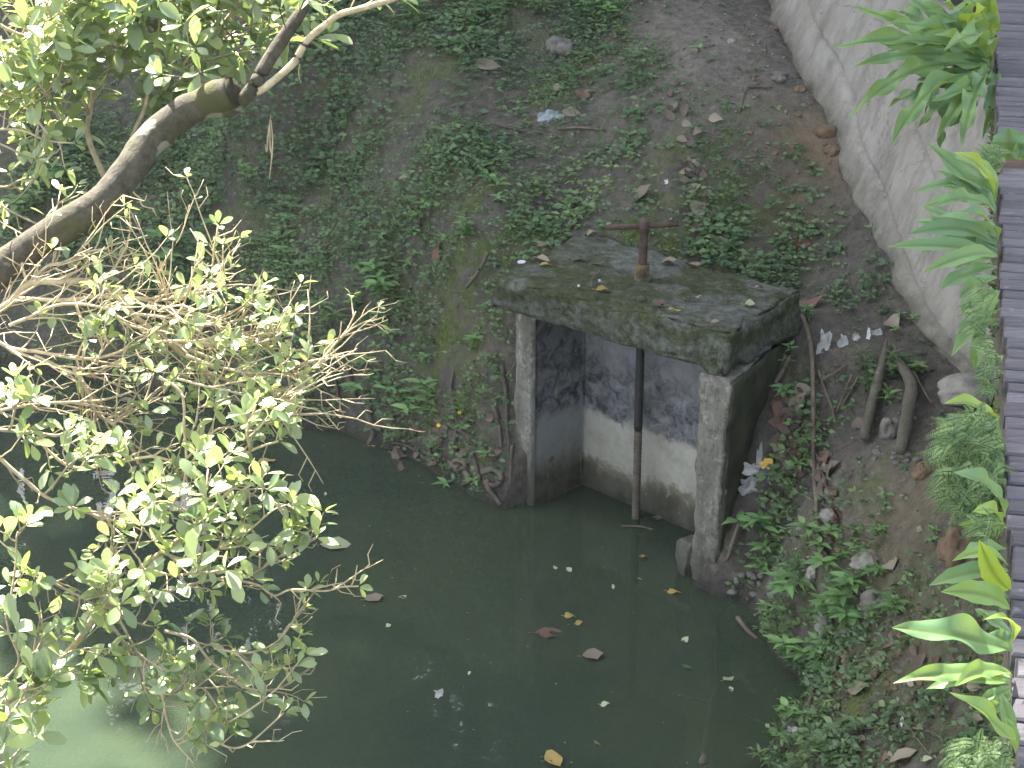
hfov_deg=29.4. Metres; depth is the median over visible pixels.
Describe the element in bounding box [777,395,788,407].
dead leaf
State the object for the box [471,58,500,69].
dead leaf
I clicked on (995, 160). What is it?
feathery fern
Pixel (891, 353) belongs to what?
leafy seedling
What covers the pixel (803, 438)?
leafy seedling
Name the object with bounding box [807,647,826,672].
leafy seedling
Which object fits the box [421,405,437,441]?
leafy seedling
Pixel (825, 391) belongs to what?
stick
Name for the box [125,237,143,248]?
leafy seedling
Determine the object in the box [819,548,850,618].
leafy seedling
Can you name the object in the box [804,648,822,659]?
leafy seedling
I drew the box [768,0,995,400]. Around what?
retaining wall
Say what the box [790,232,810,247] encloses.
dead leaf
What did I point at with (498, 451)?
dead leaf
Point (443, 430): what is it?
dead leaf
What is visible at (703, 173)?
dead leaf
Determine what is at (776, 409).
dead leaf
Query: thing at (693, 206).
dead leaf
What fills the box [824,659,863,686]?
leafy seedling
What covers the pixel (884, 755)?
dead leaf
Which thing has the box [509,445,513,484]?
root
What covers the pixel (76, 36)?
tree
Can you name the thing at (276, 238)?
leafy seedling
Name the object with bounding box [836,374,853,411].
stick
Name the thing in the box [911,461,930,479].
rock
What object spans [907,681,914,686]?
dead leaf
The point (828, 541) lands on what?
dead leaf
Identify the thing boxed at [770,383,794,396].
leafy seedling
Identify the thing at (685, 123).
dead leaf
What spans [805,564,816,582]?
rock
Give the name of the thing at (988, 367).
feathery fern
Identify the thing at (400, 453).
dead leaf
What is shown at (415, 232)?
leafy seedling
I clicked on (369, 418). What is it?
root
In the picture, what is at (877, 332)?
plastic scrap
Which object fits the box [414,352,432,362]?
leafy seedling
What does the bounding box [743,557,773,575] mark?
leafy seedling
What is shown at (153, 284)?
leafy seedling
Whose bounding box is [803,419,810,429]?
dead leaf
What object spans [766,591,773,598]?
rock
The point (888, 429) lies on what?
rock
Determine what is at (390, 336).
leafy seedling
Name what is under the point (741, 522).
leafy seedling
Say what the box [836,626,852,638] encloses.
rock
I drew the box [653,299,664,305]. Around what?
dead leaf
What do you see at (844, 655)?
rock
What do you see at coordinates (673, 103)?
dead leaf
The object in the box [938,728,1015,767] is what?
feathery fern
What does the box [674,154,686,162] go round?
dead leaf
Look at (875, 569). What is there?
leafy seedling
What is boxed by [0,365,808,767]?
water
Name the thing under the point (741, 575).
rock
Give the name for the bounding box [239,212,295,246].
leafy seedling
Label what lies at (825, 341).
plastic scrap
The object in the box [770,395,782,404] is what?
dead leaf
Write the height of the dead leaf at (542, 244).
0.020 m
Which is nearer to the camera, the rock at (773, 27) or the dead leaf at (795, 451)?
the dead leaf at (795, 451)
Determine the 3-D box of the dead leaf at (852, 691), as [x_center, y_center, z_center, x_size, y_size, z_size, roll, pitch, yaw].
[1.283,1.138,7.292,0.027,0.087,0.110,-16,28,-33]
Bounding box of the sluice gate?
[491,218,802,580]
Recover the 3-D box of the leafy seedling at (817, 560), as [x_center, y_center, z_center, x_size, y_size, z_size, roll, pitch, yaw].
[1.191,0.926,7.872,0.293,0.460,0.222,-10,25,-22]
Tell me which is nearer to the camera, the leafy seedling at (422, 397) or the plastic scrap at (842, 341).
the plastic scrap at (842, 341)
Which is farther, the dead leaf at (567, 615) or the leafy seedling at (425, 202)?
the leafy seedling at (425, 202)
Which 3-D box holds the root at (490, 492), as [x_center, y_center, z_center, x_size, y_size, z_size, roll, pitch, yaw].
[-0.096,0.519,9.361,0.040,0.108,0.134,-14,27,-30]
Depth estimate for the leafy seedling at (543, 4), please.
10.53 m
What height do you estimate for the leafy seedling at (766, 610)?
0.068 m
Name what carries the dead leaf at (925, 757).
on the ground at (884, 472)
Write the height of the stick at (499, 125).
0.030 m
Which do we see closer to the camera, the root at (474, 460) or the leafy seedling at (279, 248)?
the root at (474, 460)
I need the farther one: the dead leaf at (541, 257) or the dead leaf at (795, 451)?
the dead leaf at (541, 257)
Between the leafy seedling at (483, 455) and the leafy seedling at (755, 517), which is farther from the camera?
the leafy seedling at (483, 455)
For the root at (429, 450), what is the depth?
9.73 m
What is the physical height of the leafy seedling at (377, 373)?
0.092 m
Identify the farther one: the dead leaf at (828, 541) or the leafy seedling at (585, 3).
the leafy seedling at (585, 3)
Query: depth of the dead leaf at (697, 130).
9.54 m
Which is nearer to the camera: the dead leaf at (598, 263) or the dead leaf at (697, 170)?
the dead leaf at (598, 263)
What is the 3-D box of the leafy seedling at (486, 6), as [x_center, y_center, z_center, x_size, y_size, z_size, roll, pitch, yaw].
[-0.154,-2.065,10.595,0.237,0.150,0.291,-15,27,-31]
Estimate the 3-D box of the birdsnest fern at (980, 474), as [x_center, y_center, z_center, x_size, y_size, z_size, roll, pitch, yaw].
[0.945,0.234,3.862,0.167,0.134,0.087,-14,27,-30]
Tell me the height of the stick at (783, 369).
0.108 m
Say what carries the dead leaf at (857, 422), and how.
on the ground at (884, 472)
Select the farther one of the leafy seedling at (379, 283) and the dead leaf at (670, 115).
the leafy seedling at (379, 283)
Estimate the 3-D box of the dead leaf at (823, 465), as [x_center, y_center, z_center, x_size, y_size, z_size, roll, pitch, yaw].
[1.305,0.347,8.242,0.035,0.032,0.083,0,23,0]
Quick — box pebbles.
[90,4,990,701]
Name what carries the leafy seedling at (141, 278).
on the ground at (884, 472)
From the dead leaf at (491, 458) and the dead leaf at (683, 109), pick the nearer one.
the dead leaf at (491, 458)
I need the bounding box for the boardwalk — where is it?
[984,0,1023,767]
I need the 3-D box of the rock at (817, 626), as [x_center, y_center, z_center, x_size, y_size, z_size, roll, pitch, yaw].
[1.264,0.968,7.889,0.079,0.115,0.104,0,23,0]
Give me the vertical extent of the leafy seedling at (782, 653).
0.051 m
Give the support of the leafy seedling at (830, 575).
on the ground at (884, 472)
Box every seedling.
[0,188,47,222]
[23,161,75,187]
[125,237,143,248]
[125,274,152,285]
[125,348,139,359]
[126,283,156,294]
[130,300,144,311]
[133,205,170,220]
[140,249,154,265]
[143,227,189,264]
[172,308,205,328]
[177,184,193,196]
[187,214,214,225]
[233,159,265,184]
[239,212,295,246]
[244,275,282,305]
[248,178,258,195]
[252,263,269,278]
[253,230,281,245]
[260,362,278,400]
[269,230,298,260]
[269,233,283,244]
[269,259,282,265]
[293,260,306,269]
[299,294,352,325]
[299,382,324,403]
[303,373,331,398]
[305,257,317,265]
[312,231,336,255]
[340,355,377,392]
[341,358,360,388]
[342,296,362,303]
[351,228,391,269]
[353,218,372,230]
[357,257,399,298]
[366,367,390,385]
[368,309,386,349]
[370,309,400,339]
[372,385,410,398]
[382,291,401,312]
[391,378,437,414]
[394,295,413,319]
[396,249,424,267]
[397,0,432,22]
[404,226,419,235]
[404,395,420,405]
[405,199,439,222]
[410,169,438,216]
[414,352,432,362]
[417,234,441,277]
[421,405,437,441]
[427,442,443,451]
[431,421,472,486]
[436,234,453,243]
[448,332,483,412]
[452,216,475,233]
[454,226,474,238]
[459,191,507,230]
[463,449,498,485]
[467,0,504,15]
[478,169,511,189]
[526,0,560,14]
[574,0,620,14]
[613,22,634,39]
[690,43,702,52]
[721,511,759,530]
[738,515,778,554]
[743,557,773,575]
[745,509,778,536]
[748,743,771,762]
[754,599,774,609]
[757,571,815,640]
[758,606,778,620]
[761,630,786,654]
[763,551,839,668]
[764,551,804,586]
[766,516,822,599]
[769,566,783,573]
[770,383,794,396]
[771,709,819,741]
[773,546,786,566]
[777,341,797,366]
[777,628,795,638]
[777,696,799,721]
[778,526,791,536]
[779,650,812,669]
[785,617,799,627]
[787,455,806,469]
[797,433,817,443]
[797,607,833,627]
[800,303,814,316]
[801,571,866,649]
[804,631,818,647]
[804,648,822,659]
[804,686,815,697]
[806,522,841,553]
[807,585,854,619]
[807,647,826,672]
[809,613,833,650]
[811,569,836,629]
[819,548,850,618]
[824,569,868,627]
[824,573,859,589]
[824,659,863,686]
[843,527,887,549]
[847,343,914,368]
[849,526,862,555]
[856,591,913,626]
[858,376,898,398]
[859,523,890,575]
[864,563,890,577]
[875,592,898,611]
[877,389,901,405]
[884,360,928,373]
[889,310,918,331]
[925,524,940,542]
[988,127,1023,160]
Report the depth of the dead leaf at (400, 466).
9.74 m
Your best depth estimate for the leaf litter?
9.65 m
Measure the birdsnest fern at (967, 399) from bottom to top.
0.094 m
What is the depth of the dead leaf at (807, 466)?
8.38 m
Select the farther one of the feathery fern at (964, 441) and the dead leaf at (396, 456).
the dead leaf at (396, 456)
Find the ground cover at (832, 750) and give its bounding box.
[0,0,999,767]
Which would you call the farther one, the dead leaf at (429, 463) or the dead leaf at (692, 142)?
the dead leaf at (429, 463)
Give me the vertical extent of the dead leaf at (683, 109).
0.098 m
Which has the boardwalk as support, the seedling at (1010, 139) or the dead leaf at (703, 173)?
the seedling at (1010, 139)
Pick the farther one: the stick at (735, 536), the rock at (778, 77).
the rock at (778, 77)
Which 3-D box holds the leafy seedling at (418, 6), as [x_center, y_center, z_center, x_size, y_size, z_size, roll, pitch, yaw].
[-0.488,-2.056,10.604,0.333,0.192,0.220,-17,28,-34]
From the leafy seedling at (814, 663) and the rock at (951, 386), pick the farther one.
the rock at (951, 386)
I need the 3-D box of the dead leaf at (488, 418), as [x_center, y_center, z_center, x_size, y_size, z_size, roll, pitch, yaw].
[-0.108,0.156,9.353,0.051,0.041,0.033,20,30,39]
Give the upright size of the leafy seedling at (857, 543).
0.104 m
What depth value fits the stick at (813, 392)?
8.41 m
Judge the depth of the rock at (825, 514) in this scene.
7.94 m
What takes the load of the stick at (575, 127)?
on the ground at (884, 472)
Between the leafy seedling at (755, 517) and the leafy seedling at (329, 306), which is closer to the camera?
the leafy seedling at (755, 517)
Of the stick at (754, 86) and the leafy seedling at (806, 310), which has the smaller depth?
the leafy seedling at (806, 310)
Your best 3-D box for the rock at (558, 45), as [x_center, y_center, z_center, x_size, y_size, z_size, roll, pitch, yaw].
[0.252,-1.778,10.359,0.152,0.154,0.155,0,23,0]
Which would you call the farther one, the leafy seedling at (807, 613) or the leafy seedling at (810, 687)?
the leafy seedling at (807, 613)
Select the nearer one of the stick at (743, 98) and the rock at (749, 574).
the rock at (749, 574)
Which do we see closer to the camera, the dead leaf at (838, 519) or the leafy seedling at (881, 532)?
the leafy seedling at (881, 532)
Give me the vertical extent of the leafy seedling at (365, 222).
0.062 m
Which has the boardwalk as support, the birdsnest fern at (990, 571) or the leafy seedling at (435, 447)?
the birdsnest fern at (990, 571)
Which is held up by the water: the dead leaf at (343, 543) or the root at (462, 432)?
the dead leaf at (343, 543)
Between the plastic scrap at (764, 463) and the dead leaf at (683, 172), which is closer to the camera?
the plastic scrap at (764, 463)
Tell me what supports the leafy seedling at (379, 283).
on the ground at (884, 472)
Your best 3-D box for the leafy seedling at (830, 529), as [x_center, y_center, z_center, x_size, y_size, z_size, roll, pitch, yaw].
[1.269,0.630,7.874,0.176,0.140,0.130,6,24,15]
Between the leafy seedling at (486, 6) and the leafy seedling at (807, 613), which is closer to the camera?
the leafy seedling at (807, 613)
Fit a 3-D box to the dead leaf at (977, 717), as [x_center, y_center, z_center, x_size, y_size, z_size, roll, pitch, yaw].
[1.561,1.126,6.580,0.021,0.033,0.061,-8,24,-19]
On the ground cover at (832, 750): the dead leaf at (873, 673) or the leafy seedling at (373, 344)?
the dead leaf at (873, 673)
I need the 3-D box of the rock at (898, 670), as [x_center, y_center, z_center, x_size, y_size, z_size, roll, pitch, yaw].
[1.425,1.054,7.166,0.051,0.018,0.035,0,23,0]
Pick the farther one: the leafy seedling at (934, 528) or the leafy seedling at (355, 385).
the leafy seedling at (355, 385)
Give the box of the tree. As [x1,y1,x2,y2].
[0,0,424,767]
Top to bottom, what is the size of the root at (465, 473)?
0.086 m
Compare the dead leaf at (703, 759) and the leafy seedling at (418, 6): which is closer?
the dead leaf at (703, 759)
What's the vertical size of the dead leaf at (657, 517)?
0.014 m
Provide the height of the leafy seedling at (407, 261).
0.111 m
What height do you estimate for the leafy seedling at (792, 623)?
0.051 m
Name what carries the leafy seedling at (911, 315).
on the ground at (884, 472)
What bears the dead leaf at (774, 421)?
on the dead leaf at (783, 429)
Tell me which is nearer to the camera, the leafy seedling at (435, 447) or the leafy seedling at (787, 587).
the leafy seedling at (787, 587)
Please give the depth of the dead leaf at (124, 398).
10.55 m
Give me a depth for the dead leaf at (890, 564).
7.59 m
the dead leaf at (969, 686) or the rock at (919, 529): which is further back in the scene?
the rock at (919, 529)
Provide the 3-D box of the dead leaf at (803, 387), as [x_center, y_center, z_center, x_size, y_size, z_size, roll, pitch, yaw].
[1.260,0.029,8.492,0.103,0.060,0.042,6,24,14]
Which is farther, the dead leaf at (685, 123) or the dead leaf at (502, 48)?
the dead leaf at (502, 48)
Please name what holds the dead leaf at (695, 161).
on the ground at (884, 472)
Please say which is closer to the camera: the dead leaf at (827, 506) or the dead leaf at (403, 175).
the dead leaf at (827, 506)
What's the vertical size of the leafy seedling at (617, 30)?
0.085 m
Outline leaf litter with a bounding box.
[48,0,996,767]
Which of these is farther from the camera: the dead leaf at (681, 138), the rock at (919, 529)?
the dead leaf at (681, 138)
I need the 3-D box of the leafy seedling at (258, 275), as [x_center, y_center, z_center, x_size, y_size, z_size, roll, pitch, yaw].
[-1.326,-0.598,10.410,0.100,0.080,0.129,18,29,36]
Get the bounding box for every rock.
[545,35,572,58]
[726,38,735,43]
[727,589,737,594]
[738,573,745,578]
[746,571,753,577]
[749,591,756,596]
[750,574,757,581]
[757,571,764,578]
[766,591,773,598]
[769,25,777,30]
[770,71,786,82]
[793,85,806,92]
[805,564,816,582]
[814,610,833,636]
[815,124,836,137]
[819,508,834,523]
[824,144,839,156]
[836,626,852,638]
[840,652,848,658]
[849,548,878,571]
[860,589,882,612]
[879,417,898,439]
[884,680,889,686]
[893,667,901,673]
[896,650,902,655]
[904,451,911,456]
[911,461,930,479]
[912,456,921,462]
[916,526,923,532]
[937,373,994,406]
[937,526,971,568]
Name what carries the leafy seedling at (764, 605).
on the ground at (884, 472)
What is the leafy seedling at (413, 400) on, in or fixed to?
on the ground at (884, 472)
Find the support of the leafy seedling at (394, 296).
on the ground at (884, 472)
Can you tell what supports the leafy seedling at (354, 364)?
on the ground at (884, 472)
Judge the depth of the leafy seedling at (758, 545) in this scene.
8.44 m
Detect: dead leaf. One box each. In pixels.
[114,397,131,401]
[256,458,275,463]
[319,537,350,548]
[360,593,383,600]
[391,446,402,459]
[391,447,400,458]
[393,415,401,423]
[395,411,405,418]
[397,461,406,470]
[399,170,414,178]
[409,420,420,434]
[410,215,419,232]
[413,447,418,458]
[427,454,436,465]
[432,240,438,264]
[432,427,440,439]
[433,414,442,423]
[440,421,446,433]
[448,429,453,441]
[458,444,468,457]
[462,410,471,422]
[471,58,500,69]
[485,413,493,421]
[487,450,497,460]
[494,447,501,454]
[498,42,510,52]
[498,149,508,158]
[528,627,561,637]
[530,254,549,260]
[533,242,551,246]
[544,749,562,765]
[553,83,564,90]
[561,106,580,116]
[562,612,573,617]
[569,256,584,260]
[575,90,589,99]
[580,648,602,658]
[588,260,604,265]
[592,285,609,290]
[599,701,608,706]
[635,184,651,201]
[648,515,662,519]
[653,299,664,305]
[661,257,677,263]
[665,588,680,593]
[666,109,674,120]
[668,100,677,110]
[673,77,684,86]
[673,135,686,141]
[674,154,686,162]
[674,167,682,171]
[678,175,688,181]
[679,120,691,126]
[679,167,693,173]
[679,208,688,215]
[680,99,687,116]
[681,262,702,265]
[685,183,700,192]
[687,139,696,145]
[690,159,699,166]
[690,200,704,214]
[692,222,699,232]
[693,126,703,134]
[693,166,700,173]
[699,169,707,178]
[701,197,711,205]
[702,189,712,196]
[704,113,723,121]
[712,236,735,248]
[720,676,733,680]
[741,299,754,305]
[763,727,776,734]
[767,416,780,427]
[768,432,786,444]
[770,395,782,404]
[772,396,782,415]
[772,441,782,452]
[772,451,783,462]
[776,424,790,433]
[776,457,786,467]
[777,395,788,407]
[778,468,792,482]
[779,407,792,420]
[783,408,795,417]
[785,416,802,429]
[788,397,802,410]
[788,423,802,435]
[788,447,801,461]
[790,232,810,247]
[792,387,806,397]
[792,392,804,402]
[794,467,805,481]
[795,382,810,396]
[799,295,822,306]
[801,460,811,472]
[802,435,810,448]
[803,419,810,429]
[817,450,828,462]
[817,462,825,470]
[817,469,824,479]
[817,476,826,496]
[820,486,832,493]
[824,504,833,508]
[825,464,831,476]
[825,534,832,543]
[828,458,842,476]
[830,510,841,521]
[832,508,838,520]
[834,542,843,552]
[843,681,868,694]
[849,730,859,736]
[850,417,862,427]
[870,671,878,679]
[880,631,893,647]
[881,749,887,761]
[882,557,896,570]
[884,314,899,327]
[885,747,916,764]
[886,751,892,759]
[894,756,912,763]
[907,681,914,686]
[909,643,916,655]
[917,652,925,663]
[922,755,931,760]
[932,655,938,662]
[954,725,966,731]
[963,683,981,690]
[972,713,981,721]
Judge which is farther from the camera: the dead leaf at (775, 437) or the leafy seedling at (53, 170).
the leafy seedling at (53, 170)
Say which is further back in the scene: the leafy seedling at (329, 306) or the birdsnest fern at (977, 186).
the leafy seedling at (329, 306)
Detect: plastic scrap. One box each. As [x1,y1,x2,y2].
[536,109,564,121]
[738,475,758,495]
[742,462,759,475]
[756,442,762,472]
[758,458,772,482]
[787,726,796,731]
[816,329,831,354]
[837,333,847,347]
[852,332,859,340]
[866,328,870,339]
[870,328,882,335]
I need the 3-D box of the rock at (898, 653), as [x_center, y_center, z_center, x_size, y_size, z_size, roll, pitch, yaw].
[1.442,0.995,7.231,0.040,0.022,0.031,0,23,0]
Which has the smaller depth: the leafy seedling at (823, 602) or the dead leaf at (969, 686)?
the dead leaf at (969, 686)
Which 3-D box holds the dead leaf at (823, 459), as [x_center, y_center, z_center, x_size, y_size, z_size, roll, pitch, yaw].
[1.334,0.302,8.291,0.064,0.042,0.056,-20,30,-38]
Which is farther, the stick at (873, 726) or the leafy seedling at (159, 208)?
the leafy seedling at (159, 208)
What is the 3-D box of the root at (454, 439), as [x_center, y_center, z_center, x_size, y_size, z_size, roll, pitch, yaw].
[-0.285,0.131,9.579,0.038,0.371,0.160,-2,23,-4]
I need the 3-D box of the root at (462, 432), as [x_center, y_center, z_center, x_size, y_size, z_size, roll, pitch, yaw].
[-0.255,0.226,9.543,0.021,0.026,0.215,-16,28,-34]
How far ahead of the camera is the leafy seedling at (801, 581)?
8.01 m
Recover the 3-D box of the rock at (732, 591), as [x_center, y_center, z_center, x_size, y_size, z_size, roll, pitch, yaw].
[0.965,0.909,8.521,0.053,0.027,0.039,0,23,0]
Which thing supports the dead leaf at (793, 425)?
on the ground at (884, 472)
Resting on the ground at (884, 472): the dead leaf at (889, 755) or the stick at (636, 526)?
the dead leaf at (889, 755)
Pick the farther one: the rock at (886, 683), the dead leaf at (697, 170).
the dead leaf at (697, 170)
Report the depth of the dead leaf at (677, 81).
9.84 m
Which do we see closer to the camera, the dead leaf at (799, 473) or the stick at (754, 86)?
the dead leaf at (799, 473)
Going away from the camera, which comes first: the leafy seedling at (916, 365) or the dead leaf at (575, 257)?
the leafy seedling at (916, 365)
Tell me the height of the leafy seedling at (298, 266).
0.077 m
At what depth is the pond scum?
8.26 m
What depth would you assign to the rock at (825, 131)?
9.58 m
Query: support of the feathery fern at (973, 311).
on the boardwalk
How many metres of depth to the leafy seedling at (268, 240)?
10.47 m
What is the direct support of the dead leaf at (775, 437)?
on the ground at (884, 472)
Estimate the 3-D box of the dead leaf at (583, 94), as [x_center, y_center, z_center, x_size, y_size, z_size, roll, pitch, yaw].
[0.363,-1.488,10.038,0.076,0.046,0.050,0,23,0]
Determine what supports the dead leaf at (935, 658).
on the ground at (884, 472)
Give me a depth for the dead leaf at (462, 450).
9.51 m
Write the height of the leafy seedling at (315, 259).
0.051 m
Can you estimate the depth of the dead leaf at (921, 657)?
7.07 m
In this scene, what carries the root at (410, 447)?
on the ground at (884, 472)
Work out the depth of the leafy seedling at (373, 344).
9.96 m
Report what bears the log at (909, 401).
on the ground at (884, 472)
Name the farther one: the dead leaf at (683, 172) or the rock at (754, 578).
the dead leaf at (683, 172)
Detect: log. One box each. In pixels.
[859,337,888,440]
[893,356,917,454]
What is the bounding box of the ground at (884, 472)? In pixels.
[0,0,998,767]
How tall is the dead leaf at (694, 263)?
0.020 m
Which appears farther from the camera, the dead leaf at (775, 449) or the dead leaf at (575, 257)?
the dead leaf at (575, 257)
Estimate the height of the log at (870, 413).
0.249 m
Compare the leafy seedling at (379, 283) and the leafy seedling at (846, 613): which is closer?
the leafy seedling at (846, 613)
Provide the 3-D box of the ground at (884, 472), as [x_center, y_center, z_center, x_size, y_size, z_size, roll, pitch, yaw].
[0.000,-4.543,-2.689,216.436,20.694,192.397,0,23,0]
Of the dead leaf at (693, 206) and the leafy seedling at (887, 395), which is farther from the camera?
the dead leaf at (693, 206)
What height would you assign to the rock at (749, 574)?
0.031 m
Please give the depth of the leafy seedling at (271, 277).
10.33 m
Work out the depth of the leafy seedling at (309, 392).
10.14 m
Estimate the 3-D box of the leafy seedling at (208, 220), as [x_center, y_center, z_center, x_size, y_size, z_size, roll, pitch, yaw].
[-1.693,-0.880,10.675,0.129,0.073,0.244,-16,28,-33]
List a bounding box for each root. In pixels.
[331,365,341,418]
[340,363,357,397]
[364,408,382,431]
[365,423,375,444]
[391,442,416,451]
[422,436,431,459]
[446,424,472,435]
[446,458,468,471]
[449,370,457,450]
[461,470,471,486]
[467,444,481,479]
[480,465,503,487]
[483,479,501,505]
[491,405,502,447]
[499,365,509,450]
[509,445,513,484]
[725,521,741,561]
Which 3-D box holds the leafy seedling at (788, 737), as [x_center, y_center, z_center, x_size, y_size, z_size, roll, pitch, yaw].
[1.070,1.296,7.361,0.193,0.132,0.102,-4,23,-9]
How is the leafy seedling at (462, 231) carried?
on the ground at (884, 472)
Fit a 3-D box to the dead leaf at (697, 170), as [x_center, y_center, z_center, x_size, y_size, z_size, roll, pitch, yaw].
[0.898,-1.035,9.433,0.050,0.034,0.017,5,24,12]
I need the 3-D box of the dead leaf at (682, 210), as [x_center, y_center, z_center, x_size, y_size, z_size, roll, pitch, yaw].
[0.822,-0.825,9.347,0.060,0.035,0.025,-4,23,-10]
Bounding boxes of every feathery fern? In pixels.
[917,402,1019,533]
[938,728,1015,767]
[953,275,999,361]
[958,507,1006,543]
[966,340,1003,403]
[972,143,1014,172]
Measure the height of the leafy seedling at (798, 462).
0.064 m
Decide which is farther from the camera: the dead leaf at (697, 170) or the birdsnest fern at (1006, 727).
the dead leaf at (697, 170)
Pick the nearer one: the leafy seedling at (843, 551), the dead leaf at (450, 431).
the leafy seedling at (843, 551)
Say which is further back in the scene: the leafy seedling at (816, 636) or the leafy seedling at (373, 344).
the leafy seedling at (373, 344)
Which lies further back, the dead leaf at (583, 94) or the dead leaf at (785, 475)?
the dead leaf at (583, 94)
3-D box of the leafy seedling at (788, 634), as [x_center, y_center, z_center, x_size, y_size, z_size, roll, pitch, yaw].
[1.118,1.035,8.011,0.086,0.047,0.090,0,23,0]
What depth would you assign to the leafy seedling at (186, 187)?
10.79 m
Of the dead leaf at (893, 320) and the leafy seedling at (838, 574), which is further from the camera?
the dead leaf at (893, 320)
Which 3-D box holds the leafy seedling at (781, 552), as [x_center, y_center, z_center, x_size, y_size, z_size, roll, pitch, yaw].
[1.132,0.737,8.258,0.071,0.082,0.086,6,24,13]
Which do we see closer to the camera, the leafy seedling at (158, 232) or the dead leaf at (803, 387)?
the dead leaf at (803, 387)
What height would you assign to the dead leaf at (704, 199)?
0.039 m
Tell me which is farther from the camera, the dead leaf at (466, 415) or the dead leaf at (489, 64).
the dead leaf at (489, 64)
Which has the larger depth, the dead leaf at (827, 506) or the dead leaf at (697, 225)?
the dead leaf at (697, 225)
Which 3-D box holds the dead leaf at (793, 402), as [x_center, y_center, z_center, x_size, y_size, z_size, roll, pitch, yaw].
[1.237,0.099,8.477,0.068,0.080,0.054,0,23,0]
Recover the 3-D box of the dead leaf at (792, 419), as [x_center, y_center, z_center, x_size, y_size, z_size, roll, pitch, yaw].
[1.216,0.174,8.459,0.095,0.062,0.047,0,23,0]
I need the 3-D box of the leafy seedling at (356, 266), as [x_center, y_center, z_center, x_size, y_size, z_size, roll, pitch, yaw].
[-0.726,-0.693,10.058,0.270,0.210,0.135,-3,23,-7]
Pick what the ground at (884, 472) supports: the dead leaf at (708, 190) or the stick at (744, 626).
the dead leaf at (708, 190)
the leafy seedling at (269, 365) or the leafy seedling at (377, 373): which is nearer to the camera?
the leafy seedling at (377, 373)
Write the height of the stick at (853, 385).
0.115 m
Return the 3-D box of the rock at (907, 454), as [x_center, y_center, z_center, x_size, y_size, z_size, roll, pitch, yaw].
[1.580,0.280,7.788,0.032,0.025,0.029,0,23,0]
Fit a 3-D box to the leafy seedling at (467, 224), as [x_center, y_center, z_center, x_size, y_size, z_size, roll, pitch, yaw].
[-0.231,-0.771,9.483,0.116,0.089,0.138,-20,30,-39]
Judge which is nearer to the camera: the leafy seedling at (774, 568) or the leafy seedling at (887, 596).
the leafy seedling at (887, 596)
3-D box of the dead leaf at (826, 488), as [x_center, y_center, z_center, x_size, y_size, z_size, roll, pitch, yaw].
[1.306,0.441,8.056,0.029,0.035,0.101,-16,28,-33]
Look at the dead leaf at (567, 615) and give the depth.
8.39 m
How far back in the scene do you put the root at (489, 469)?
9.35 m
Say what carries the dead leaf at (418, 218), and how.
on the ground at (884, 472)
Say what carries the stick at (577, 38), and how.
on the ground at (884, 472)
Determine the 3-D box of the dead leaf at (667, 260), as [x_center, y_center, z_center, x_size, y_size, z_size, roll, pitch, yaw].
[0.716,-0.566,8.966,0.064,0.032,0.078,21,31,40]
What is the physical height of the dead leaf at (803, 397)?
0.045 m
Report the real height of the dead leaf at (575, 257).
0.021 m
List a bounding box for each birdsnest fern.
[835,0,1001,148]
[889,206,1001,297]
[892,609,1020,653]
[894,659,1011,712]
[914,142,997,212]
[929,539,1011,609]
[944,393,1000,432]
[949,692,1020,752]
[951,290,999,373]
[954,467,1008,529]
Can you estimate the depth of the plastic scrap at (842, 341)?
8.60 m
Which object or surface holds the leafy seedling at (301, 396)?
on the ground at (884, 472)
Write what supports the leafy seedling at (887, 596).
on the ground at (884, 472)
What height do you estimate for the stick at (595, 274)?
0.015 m
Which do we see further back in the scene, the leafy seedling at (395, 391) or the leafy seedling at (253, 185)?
the leafy seedling at (253, 185)
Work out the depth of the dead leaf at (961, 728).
6.58 m
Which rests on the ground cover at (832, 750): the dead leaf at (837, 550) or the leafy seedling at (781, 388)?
the dead leaf at (837, 550)
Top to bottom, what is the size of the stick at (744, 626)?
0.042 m
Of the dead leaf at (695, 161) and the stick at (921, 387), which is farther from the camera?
the dead leaf at (695, 161)
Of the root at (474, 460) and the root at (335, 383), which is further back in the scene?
the root at (335, 383)
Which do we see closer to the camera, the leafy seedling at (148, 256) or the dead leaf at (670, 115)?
the dead leaf at (670, 115)
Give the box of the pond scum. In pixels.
[123,440,769,763]
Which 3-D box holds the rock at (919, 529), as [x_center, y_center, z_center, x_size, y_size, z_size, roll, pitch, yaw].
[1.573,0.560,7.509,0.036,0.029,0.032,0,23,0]
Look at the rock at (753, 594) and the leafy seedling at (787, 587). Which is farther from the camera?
the rock at (753, 594)
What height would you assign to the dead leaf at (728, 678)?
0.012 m
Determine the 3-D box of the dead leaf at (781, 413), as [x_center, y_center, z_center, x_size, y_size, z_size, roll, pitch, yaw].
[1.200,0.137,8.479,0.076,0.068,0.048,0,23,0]
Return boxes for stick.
[465,251,489,287]
[498,124,525,131]
[557,126,605,130]
[572,0,632,44]
[590,270,600,286]
[621,525,653,529]
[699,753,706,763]
[735,616,757,637]
[738,83,759,113]
[749,85,772,87]
[774,356,790,383]
[800,313,821,554]
[805,682,815,716]
[817,369,835,423]
[821,364,846,380]
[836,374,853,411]
[839,376,858,409]
[849,537,883,543]
[854,724,897,730]
[901,727,942,737]
[907,724,932,756]
[912,370,932,403]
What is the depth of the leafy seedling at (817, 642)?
7.81 m
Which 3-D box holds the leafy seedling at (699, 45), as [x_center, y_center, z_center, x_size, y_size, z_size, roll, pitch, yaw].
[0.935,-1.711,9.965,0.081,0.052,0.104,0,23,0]
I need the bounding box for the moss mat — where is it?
[24,0,984,763]
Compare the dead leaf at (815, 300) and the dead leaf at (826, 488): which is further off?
the dead leaf at (815, 300)

